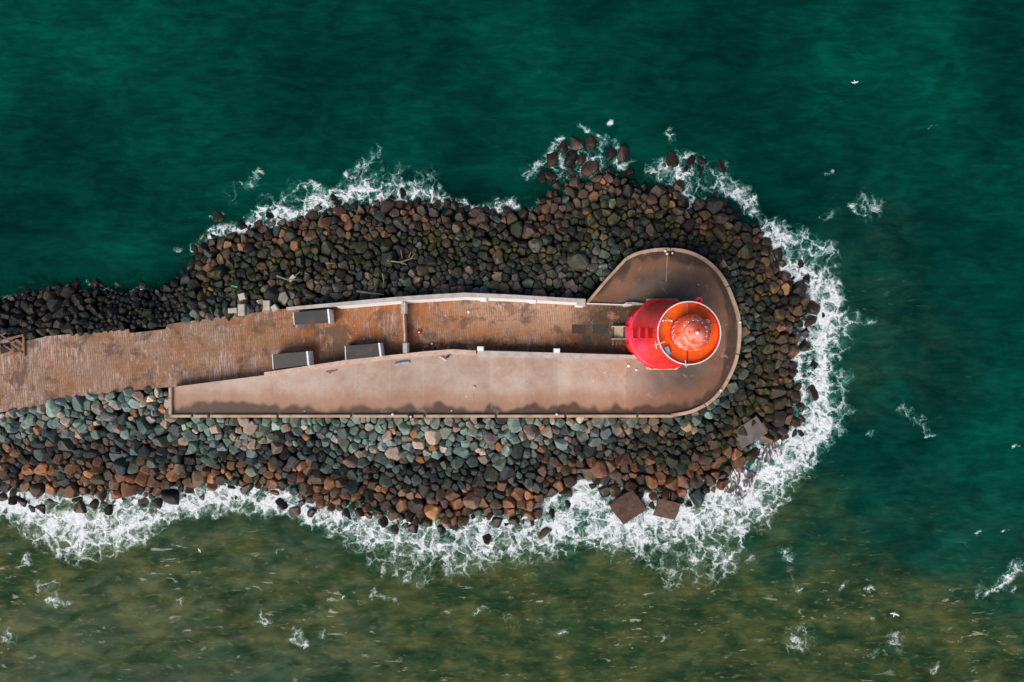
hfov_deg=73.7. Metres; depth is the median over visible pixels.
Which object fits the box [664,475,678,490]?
boulder
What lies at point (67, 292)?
boulder
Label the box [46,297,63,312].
boulder
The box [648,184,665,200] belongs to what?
boulder
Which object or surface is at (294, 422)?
boulder
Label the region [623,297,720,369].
lighthouse
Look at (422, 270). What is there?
boulder
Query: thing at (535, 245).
boulder
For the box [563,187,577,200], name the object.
boulder
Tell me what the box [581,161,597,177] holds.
boulder
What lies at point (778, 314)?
boulder
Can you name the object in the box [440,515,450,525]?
boulder
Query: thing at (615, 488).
boulder
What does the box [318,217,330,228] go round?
boulder
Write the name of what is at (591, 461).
boulder
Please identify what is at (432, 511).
boulder
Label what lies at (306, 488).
boulder
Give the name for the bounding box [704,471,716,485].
boulder
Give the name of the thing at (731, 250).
boulder
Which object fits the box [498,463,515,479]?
boulder
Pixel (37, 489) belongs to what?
boulder
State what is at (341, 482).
boulder
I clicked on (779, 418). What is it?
boulder
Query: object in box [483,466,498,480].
boulder
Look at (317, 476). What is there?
boulder
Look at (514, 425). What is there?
boulder
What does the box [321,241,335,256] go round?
boulder
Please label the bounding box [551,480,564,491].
boulder
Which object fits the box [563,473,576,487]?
boulder
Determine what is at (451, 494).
boulder
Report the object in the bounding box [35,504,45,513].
boulder
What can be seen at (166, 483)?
boulder
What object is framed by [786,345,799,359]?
boulder
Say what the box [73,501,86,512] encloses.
boulder
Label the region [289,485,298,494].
boulder
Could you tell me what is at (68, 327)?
boulder
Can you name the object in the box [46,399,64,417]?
boulder
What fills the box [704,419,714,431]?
boulder
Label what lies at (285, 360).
shelter
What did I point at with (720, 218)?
boulder
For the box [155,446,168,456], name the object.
boulder
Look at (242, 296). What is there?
cut block
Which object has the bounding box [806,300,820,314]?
boulder
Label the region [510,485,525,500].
boulder
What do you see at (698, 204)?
boulder
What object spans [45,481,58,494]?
boulder
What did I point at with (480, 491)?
boulder
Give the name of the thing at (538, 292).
boulder
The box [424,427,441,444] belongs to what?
boulder
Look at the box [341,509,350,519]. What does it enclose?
boulder
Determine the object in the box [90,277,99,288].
boulder
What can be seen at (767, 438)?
boulder
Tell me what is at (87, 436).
boulder
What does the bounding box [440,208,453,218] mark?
boulder
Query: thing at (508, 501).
boulder
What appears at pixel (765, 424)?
boulder
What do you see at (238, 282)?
boulder
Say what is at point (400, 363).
bent pipe
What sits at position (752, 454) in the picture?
boulder
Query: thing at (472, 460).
boulder
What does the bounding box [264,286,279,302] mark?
boulder
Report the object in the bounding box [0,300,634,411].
path
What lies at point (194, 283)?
boulder
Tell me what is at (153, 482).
boulder
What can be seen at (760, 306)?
boulder
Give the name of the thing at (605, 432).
boulder
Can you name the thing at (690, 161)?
boulder
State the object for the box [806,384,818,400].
boulder
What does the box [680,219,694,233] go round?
boulder
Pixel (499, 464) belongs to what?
boulder
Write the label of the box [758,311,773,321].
boulder
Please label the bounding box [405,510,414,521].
boulder
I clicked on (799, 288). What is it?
boulder
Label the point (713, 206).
boulder
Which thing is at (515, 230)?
boulder
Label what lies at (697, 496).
boulder
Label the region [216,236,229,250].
boulder
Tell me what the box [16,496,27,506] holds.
boulder
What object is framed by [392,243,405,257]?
boulder
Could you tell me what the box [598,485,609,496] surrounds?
boulder
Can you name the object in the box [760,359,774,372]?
boulder
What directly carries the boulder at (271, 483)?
on the seabed
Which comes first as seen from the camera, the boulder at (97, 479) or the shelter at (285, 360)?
the shelter at (285, 360)
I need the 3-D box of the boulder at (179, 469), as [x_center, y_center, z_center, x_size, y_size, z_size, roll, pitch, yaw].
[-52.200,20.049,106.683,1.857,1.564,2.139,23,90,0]
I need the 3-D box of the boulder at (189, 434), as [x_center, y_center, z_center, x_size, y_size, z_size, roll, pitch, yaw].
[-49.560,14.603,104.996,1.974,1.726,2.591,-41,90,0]
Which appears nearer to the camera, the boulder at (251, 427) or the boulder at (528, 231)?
the boulder at (251, 427)
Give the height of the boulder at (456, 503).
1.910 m
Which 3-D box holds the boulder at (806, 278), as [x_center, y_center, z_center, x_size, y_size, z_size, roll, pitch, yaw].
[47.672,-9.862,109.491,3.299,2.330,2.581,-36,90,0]
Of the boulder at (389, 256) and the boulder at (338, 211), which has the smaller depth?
the boulder at (389, 256)
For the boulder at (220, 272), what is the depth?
105.85 m
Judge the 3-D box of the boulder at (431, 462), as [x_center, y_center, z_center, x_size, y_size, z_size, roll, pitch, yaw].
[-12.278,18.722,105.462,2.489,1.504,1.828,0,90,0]
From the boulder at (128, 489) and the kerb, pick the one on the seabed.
the boulder at (128, 489)
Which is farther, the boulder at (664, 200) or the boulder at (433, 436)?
the boulder at (664, 200)
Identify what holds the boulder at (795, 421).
on the seabed
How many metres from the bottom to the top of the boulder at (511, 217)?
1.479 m
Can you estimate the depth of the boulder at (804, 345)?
108.04 m
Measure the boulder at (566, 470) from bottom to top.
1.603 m
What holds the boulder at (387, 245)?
on the rubble
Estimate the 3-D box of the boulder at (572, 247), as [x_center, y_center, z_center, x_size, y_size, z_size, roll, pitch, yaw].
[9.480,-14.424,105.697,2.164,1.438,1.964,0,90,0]
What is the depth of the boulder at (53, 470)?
106.51 m
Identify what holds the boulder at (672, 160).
on the rubble
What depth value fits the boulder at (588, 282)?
103.73 m
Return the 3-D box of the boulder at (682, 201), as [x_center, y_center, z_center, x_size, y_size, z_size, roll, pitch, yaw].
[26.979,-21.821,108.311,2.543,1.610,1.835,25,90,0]
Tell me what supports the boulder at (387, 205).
on the seabed
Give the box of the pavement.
[173,251,738,416]
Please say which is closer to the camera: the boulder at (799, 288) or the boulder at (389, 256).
the boulder at (389, 256)
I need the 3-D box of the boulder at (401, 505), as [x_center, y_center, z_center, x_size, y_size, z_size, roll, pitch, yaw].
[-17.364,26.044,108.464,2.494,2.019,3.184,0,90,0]
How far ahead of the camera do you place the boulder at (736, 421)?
105.38 m
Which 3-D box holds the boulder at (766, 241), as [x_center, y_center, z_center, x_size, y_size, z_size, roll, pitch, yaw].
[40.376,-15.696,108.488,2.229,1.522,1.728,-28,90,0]
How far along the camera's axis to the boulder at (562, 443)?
105.01 m
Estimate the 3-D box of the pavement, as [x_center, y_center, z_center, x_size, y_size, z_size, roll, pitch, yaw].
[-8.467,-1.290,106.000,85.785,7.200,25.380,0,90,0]
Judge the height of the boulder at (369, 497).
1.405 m
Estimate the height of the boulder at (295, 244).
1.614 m
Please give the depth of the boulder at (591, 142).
108.28 m
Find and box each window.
[632,329,637,338]
[639,328,645,338]
[646,328,652,338]
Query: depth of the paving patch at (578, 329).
104.19 m
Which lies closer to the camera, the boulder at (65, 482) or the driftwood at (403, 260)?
the driftwood at (403, 260)
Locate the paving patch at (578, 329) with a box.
[572,324,585,333]
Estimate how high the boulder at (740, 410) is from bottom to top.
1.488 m
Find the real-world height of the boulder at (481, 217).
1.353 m
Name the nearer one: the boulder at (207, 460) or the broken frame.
the broken frame
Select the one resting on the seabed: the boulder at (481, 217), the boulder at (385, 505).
the boulder at (385, 505)
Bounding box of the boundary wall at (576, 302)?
[286,293,585,310]
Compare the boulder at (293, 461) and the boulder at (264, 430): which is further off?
the boulder at (293, 461)
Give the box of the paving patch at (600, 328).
[593,324,607,333]
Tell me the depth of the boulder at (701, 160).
108.31 m
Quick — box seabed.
[1,169,802,502]
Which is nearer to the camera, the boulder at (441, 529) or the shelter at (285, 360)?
the shelter at (285, 360)
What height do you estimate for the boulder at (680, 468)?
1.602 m
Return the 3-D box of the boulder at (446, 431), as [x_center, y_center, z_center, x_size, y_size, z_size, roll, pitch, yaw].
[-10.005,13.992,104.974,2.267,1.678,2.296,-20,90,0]
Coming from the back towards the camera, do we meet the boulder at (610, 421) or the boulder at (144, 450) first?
the boulder at (144, 450)
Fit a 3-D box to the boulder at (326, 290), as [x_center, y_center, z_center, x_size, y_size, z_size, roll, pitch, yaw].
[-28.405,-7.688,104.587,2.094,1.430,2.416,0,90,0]
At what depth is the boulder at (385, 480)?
106.52 m
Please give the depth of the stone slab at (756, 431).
106.47 m
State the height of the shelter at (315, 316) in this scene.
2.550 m
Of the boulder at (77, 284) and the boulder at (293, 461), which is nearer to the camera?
the boulder at (293, 461)
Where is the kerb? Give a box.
[169,248,741,417]
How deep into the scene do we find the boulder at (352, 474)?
106.27 m
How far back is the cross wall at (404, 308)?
102.30 m
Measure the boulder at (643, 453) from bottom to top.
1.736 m
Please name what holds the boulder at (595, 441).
on the rubble
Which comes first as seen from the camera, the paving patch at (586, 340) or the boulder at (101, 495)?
the paving patch at (586, 340)
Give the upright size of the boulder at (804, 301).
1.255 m
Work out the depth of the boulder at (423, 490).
106.76 m
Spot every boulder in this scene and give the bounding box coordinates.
[9,313,25,326]
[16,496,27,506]
[17,453,32,464]
[22,464,35,474]
[29,483,45,496]
[30,437,45,448]
[33,446,55,460]
[34,461,49,475]
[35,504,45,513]
[45,429,61,441]
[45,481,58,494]
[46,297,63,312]
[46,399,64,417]
[48,464,60,475]
[52,306,67,319]
[52,453,63,464]
[57,477,72,486]
[57,486,66,497]
[58,438,76,451]
[60,286,75,299]
[61,322,76,333]
[64,462,81,473]
[65,482,79,497]
[72,279,83,292]
[72,395,85,411]
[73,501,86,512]
[83,431,99,441]
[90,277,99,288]
[90,473,106,484]
[91,398,105,414]
[96,490,106,501]
[100,411,118,421]
[103,468,115,479]
[110,487,121,499]
[112,457,128,474]
[114,435,127,448]
[120,426,130,439]
[121,481,137,497]
[127,461,141,473]
[135,471,149,486]
[136,415,156,434]
[138,443,153,458]
[138,497,148,507]
[147,476,160,486]
[152,435,171,446]
[154,423,168,435]
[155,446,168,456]
[160,478,175,488]
[160,489,178,504]
[164,395,168,408]
[164,409,176,422]
[166,470,180,481]
[168,422,182,436]
[172,463,185,474]
[180,273,192,284]
[181,428,199,440]
[182,477,195,488]
[183,454,196,464]
[187,257,196,270]
[187,278,201,289]
[188,440,200,453]
[192,469,206,487]
[196,270,206,279]
[200,455,217,466]
[210,265,228,280]
[213,211,226,221]
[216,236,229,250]
[216,473,227,485]
[223,306,233,320]
[227,485,235,488]
[230,278,243,290]
[240,483,253,494]
[243,419,258,434]
[245,465,258,476]
[259,423,271,435]
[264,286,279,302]
[265,212,273,222]
[266,477,279,488]
[269,454,284,468]
[271,441,284,453]
[273,429,286,443]
[275,498,287,509]
[278,291,289,304]
[278,445,292,459]
[280,243,290,253]
[283,227,299,242]
[286,273,297,285]
[286,454,300,467]
[289,418,301,427]
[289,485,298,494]
[289,506,300,517]
[290,237,302,251]
[299,480,314,495]
[303,230,319,241]
[305,210,318,220]
[309,470,326,483]
[313,261,325,272]
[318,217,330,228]
[320,284,333,297]
[320,462,333,473]
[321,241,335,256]
[324,475,335,489]
[330,193,341,204]
[333,206,347,218]
[335,477,348,487]
[338,439,349,452]
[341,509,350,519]
[343,218,354,231]
[343,454,358,467]
[346,466,357,479]
[346,480,360,495]
[355,241,369,254]
[357,457,370,468]
[365,489,375,502]
[374,210,386,223]
[374,451,387,464]
[379,473,392,486]
[379,499,391,511]
[380,198,395,216]
[380,238,394,252]
[380,251,397,267]
[385,445,401,460]
[387,506,398,520]
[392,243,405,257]
[395,496,407,512]
[398,422,411,434]
[399,187,406,197]
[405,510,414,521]
[407,497,423,512]
[407,524,418,532]
[416,264,428,277]
[417,482,430,497]
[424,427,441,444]
[424,503,442,520]
[425,457,440,466]
[433,200,442,207]
[437,525,445,533]
[439,425,453,438]
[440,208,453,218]
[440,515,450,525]
[441,475,455,488]
[445,487,460,500]
[449,496,464,509]
[450,267,464,279]
[450,455,464,468]
[453,446,470,458]
[463,491,480,508]
[466,454,478,467]
[467,207,481,218]
[472,475,487,486]
[473,486,486,496]
[476,212,488,224]
[478,496,488,507]
[483,430,498,444]
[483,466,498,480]
[489,497,502,508]
[490,516,502,527]
[492,249,503,264]
[492,458,506,470]
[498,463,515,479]
[502,496,515,507]
[503,428,514,439]
[504,506,516,516]
[506,211,518,225]
[507,418,522,432]
[508,221,523,238]
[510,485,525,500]
[511,443,523,459]
[515,208,528,221]
[522,224,535,238]
[523,424,538,439]
[528,238,543,253]
[532,288,546,296]
[536,462,547,476]
[538,527,551,538]
[539,425,552,438]
[544,170,556,185]
[545,269,557,279]
[546,152,557,166]
[550,181,564,192]
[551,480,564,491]
[554,438,568,449]
[557,139,567,153]
[559,486,571,497]
[560,465,571,475]
[563,151,576,166]
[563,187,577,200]
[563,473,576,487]
[564,167,577,180]
[566,242,579,252]
[567,252,588,271]
[570,136,584,150]
[571,208,584,218]
[577,154,586,166]
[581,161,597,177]
[581,465,593,480]
[582,276,593,289]
[582,442,596,456]
[586,135,597,150]
[586,456,597,467]
[587,190,598,202]
[588,436,601,446]
[591,458,608,477]
[592,418,605,428]
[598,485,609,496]
[599,475,610,485]
[600,425,611,438]
[604,418,616,426]
[604,459,615,472]
[605,145,617,161]
[606,212,620,227]
[609,468,621,480]
[609,483,620,496]
[611,422,623,435]
[615,197,628,208]
[615,452,631,465]
[617,145,630,161]
[621,166,635,179]
[621,184,632,198]
[623,479,637,490]
[626,417,638,427]
[636,447,651,458]
[639,216,650,227]
[645,194,657,205]
[645,223,656,237]
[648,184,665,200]
[651,219,664,232]
[653,471,666,484]
[658,194,669,208]
[661,418,674,425]
[664,453,678,468]
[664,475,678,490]
[666,150,678,167]
[673,179,684,192]
[673,207,684,215]
[674,462,686,474]
[675,196,688,208]
[676,437,692,450]
[677,474,689,488]
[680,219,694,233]
[686,155,695,166]
[688,474,701,488]
[689,487,704,507]
[691,197,704,212]
[694,244,707,257]
[696,166,703,173]
[698,155,706,164]
[698,453,712,464]
[704,197,723,215]
[704,230,716,243]
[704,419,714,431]
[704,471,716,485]
[708,438,721,449]
[710,224,725,239]
[712,212,728,224]
[716,478,728,489]
[717,159,726,172]
[717,423,732,436]
[721,444,732,458]
[724,245,737,255]
[729,415,741,427]
[730,456,745,471]
[731,220,741,234]
[733,388,746,401]
[735,404,746,417]
[738,232,752,246]
[739,243,752,259]
[741,325,749,338]
[745,447,759,461]
[749,363,762,376]
[753,386,771,394]
[755,300,765,312]
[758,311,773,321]
[759,237,771,246]
[759,433,772,444]
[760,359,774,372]
[760,418,769,435]
[761,342,773,354]
[761,401,774,413]
[768,384,785,398]
[770,396,786,409]
[771,307,785,322]
[771,410,786,426]
[772,247,782,261]
[773,333,788,344]
[777,424,788,435]
[782,320,792,334]
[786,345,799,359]
[787,293,799,306]
[788,390,800,403]
[788,415,800,426]
[790,281,806,297]
[790,305,802,316]
[797,327,807,337]
[798,296,810,307]
[798,339,810,351]
[803,274,809,283]
[804,315,816,326]
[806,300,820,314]
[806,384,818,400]
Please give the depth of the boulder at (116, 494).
107.99 m
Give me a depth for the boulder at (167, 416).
103.63 m
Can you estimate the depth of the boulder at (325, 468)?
106.50 m
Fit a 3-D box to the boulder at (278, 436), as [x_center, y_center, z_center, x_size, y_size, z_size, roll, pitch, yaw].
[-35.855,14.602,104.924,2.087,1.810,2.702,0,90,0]
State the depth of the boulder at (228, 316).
103.61 m
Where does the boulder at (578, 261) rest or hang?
on the rubble
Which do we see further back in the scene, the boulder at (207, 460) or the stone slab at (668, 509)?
the stone slab at (668, 509)
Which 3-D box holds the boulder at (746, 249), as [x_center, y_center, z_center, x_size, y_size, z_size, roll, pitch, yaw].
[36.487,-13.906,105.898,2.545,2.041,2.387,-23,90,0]
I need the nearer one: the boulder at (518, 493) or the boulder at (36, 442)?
the boulder at (36, 442)
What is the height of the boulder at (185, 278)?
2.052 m
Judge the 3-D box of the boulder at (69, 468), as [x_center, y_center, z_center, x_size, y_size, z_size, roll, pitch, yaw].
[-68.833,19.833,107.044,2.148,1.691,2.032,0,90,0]
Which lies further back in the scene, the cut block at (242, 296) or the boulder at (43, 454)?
the boulder at (43, 454)
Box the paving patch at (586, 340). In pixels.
[582,336,590,345]
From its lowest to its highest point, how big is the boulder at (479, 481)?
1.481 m
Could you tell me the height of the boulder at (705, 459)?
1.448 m
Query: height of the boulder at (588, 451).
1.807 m
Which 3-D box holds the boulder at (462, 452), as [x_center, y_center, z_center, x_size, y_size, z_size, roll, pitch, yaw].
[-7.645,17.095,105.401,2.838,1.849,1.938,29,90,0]
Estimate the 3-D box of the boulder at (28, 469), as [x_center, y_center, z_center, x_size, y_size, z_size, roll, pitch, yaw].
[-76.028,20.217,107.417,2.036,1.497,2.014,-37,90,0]
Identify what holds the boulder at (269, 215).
on the seabed
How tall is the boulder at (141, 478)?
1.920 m
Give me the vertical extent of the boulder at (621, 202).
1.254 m
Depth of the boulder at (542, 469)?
106.53 m
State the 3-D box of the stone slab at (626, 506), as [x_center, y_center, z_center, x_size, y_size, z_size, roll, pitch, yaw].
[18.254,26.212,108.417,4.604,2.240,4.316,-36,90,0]
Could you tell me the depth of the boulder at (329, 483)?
106.97 m
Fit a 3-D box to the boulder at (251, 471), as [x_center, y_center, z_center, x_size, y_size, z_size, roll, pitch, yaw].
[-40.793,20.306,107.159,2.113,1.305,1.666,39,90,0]
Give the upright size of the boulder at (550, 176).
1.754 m
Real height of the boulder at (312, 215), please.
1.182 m
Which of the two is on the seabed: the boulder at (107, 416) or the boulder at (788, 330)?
the boulder at (788, 330)
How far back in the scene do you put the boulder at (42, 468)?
106.34 m
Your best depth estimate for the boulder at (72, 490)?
107.50 m
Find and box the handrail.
[586,303,629,305]
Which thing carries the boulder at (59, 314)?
on the rubble
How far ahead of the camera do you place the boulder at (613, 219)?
105.54 m
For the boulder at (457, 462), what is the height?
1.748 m
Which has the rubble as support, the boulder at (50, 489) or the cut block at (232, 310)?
the cut block at (232, 310)
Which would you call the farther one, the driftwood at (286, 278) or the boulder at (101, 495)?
the boulder at (101, 495)
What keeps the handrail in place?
on the path
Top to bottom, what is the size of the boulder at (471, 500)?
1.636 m
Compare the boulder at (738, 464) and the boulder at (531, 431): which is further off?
the boulder at (738, 464)
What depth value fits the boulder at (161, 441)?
104.84 m
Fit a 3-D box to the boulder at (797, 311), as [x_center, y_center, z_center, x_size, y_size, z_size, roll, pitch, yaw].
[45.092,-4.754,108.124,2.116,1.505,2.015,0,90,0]
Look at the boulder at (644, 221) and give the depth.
105.38 m
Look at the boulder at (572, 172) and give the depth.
108.45 m
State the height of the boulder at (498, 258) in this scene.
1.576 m
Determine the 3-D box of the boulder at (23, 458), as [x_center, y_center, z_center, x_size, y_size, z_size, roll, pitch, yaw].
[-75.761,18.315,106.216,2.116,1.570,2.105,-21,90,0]
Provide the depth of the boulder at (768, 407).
106.46 m
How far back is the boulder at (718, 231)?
106.23 m
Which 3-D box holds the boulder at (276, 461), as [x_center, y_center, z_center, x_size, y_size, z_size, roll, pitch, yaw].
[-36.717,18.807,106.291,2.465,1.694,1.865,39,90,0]
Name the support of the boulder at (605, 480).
on the rubble
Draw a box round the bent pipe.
[395,361,409,365]
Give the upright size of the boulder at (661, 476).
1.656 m
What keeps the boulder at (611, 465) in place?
on the seabed
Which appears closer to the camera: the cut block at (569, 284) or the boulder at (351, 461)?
the cut block at (569, 284)
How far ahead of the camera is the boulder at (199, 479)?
107.20 m
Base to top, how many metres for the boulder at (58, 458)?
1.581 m
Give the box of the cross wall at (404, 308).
[401,302,408,352]
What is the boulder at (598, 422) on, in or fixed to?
on the rubble
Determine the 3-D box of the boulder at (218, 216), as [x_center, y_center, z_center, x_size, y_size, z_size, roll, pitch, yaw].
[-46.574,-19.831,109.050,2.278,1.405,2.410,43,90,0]
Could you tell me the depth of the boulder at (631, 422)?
103.72 m
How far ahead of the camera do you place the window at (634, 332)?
98.28 m
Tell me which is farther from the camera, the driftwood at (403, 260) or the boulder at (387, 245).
the boulder at (387, 245)
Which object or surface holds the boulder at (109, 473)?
on the rubble
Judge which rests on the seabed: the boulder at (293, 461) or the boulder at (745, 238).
the boulder at (745, 238)
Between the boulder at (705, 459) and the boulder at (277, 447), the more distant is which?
the boulder at (705, 459)
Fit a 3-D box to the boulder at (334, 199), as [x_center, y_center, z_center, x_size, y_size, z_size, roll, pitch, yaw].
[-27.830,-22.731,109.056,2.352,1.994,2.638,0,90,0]
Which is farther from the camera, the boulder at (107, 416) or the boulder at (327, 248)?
the boulder at (327, 248)
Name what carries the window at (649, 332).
in the lighthouse
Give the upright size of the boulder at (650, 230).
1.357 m
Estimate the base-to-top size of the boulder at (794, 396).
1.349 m
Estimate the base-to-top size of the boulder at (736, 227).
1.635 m
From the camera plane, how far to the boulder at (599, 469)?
106.28 m
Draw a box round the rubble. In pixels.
[0,159,824,544]
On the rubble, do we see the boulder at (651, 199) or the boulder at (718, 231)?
the boulder at (651, 199)
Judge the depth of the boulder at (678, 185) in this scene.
108.24 m
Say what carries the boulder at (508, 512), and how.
on the rubble
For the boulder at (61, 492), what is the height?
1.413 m
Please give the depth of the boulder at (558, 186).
108.51 m
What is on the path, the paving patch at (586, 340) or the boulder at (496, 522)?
the paving patch at (586, 340)
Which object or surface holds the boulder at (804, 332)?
on the rubble
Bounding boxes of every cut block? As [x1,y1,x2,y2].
[228,308,237,312]
[238,293,247,300]
[238,304,246,315]
[263,300,271,309]
[270,304,279,312]
[564,279,574,289]
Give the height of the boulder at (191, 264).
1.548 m
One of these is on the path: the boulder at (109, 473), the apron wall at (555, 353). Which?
the apron wall at (555, 353)
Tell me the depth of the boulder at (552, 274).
104.73 m
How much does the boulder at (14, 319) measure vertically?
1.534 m
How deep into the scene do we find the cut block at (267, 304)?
103.34 m
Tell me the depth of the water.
108.60 m
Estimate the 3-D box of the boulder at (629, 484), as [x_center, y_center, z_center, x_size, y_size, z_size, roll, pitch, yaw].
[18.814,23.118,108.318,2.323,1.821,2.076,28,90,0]
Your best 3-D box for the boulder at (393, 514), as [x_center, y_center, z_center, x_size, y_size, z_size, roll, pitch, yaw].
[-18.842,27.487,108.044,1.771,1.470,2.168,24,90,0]
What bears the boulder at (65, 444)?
on the seabed
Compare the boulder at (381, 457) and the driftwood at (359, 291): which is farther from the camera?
the boulder at (381, 457)
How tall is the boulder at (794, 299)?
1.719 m
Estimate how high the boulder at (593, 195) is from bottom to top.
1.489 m
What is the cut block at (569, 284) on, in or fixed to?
on the rubble
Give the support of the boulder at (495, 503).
on the seabed
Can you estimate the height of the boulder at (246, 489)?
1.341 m
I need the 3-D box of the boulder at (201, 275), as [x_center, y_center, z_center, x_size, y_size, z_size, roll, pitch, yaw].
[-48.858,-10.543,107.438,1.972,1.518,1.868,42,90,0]
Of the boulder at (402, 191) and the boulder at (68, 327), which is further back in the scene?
the boulder at (402, 191)
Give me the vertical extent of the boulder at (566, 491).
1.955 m
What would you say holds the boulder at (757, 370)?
on the seabed
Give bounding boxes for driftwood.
[276,272,299,279]
[356,290,383,294]
[387,252,414,264]
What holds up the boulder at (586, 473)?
on the seabed
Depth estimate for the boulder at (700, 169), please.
108.45 m
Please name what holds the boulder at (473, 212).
on the rubble
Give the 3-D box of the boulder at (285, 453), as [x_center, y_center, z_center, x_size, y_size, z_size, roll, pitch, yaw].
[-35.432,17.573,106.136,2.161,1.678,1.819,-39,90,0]
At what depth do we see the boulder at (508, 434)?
104.16 m
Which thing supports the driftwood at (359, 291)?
on the rubble
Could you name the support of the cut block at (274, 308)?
on the rubble
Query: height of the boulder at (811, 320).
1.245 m
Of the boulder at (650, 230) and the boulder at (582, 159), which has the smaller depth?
the boulder at (650, 230)
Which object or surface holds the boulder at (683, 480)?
on the rubble
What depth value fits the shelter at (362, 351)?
101.70 m
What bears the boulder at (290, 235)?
on the rubble
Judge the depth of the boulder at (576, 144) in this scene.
108.06 m
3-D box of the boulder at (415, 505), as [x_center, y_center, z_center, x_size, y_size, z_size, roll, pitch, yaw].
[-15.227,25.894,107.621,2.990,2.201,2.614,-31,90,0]
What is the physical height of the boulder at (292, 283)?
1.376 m
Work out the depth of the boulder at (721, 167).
108.40 m
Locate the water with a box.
[0,0,1023,681]
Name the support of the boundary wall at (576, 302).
on the path
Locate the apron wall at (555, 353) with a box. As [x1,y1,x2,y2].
[264,346,636,376]
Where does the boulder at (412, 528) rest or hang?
on the rubble
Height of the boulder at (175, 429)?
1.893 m
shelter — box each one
[272,351,313,368]
[293,309,334,324]
[345,343,384,359]
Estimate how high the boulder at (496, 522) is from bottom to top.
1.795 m
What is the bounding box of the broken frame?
[0,332,24,356]
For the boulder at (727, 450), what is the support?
on the rubble
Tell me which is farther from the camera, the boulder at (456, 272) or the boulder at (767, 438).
the boulder at (767, 438)
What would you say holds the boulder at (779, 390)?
on the rubble
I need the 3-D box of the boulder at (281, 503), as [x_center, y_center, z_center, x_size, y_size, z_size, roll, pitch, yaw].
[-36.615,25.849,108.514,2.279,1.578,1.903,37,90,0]
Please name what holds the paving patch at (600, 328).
on the path
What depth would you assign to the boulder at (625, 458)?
105.78 m
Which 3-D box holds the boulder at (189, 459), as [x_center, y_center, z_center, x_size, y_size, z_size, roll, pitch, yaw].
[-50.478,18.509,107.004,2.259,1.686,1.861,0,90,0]
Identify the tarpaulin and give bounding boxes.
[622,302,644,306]
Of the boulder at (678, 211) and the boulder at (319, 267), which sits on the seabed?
the boulder at (319, 267)
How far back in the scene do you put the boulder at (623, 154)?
108.06 m
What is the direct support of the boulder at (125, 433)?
on the rubble
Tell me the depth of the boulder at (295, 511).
108.29 m
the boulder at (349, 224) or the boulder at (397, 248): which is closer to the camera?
the boulder at (397, 248)
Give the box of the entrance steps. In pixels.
[611,326,624,344]
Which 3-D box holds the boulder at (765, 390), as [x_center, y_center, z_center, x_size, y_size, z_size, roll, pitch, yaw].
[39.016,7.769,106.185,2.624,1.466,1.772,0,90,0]
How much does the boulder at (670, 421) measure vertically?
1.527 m
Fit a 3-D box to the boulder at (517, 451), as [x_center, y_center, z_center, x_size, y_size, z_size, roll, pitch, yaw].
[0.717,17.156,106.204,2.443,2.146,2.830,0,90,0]
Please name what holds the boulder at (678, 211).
on the rubble
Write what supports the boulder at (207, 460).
on the rubble
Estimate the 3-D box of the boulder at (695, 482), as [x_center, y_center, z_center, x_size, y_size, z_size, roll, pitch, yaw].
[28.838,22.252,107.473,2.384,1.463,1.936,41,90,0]
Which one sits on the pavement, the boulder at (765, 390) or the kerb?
the kerb
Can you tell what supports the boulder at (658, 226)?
on the seabed
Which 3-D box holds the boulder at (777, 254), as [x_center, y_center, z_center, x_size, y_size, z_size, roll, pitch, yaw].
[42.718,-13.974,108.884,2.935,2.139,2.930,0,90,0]
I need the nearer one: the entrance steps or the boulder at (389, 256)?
the entrance steps
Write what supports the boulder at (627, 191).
on the rubble
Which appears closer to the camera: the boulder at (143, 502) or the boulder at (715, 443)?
the boulder at (715, 443)
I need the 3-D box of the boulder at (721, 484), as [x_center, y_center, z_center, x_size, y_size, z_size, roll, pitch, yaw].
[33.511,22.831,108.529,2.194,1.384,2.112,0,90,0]
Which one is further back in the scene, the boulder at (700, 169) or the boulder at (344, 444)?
the boulder at (700, 169)
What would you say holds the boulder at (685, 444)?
on the seabed
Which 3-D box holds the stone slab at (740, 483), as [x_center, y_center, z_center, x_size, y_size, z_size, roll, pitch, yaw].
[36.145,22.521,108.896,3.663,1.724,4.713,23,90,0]
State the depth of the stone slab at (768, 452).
108.38 m
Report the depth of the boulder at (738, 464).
107.85 m
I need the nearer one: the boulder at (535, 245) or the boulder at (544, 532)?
the boulder at (535, 245)
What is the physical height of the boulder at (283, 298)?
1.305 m
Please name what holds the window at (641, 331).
in the lighthouse
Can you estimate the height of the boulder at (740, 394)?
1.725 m
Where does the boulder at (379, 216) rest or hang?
on the rubble
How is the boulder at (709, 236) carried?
on the rubble
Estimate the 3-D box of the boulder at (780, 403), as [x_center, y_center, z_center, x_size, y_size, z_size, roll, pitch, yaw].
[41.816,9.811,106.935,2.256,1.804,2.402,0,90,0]
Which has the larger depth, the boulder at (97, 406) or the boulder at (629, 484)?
the boulder at (629, 484)
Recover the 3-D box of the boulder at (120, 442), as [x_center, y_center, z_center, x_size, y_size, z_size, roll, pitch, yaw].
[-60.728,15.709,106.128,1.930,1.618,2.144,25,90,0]
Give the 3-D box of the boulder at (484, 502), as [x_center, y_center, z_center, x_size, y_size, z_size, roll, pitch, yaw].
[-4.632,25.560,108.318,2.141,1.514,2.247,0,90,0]
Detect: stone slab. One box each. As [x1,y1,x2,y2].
[609,489,645,524]
[653,497,680,519]
[724,468,755,500]
[732,415,766,448]
[758,442,781,462]
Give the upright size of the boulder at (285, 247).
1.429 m
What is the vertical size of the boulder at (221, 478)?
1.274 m
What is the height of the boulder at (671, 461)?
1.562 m
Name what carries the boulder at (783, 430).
on the seabed
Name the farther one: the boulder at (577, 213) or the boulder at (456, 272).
the boulder at (577, 213)

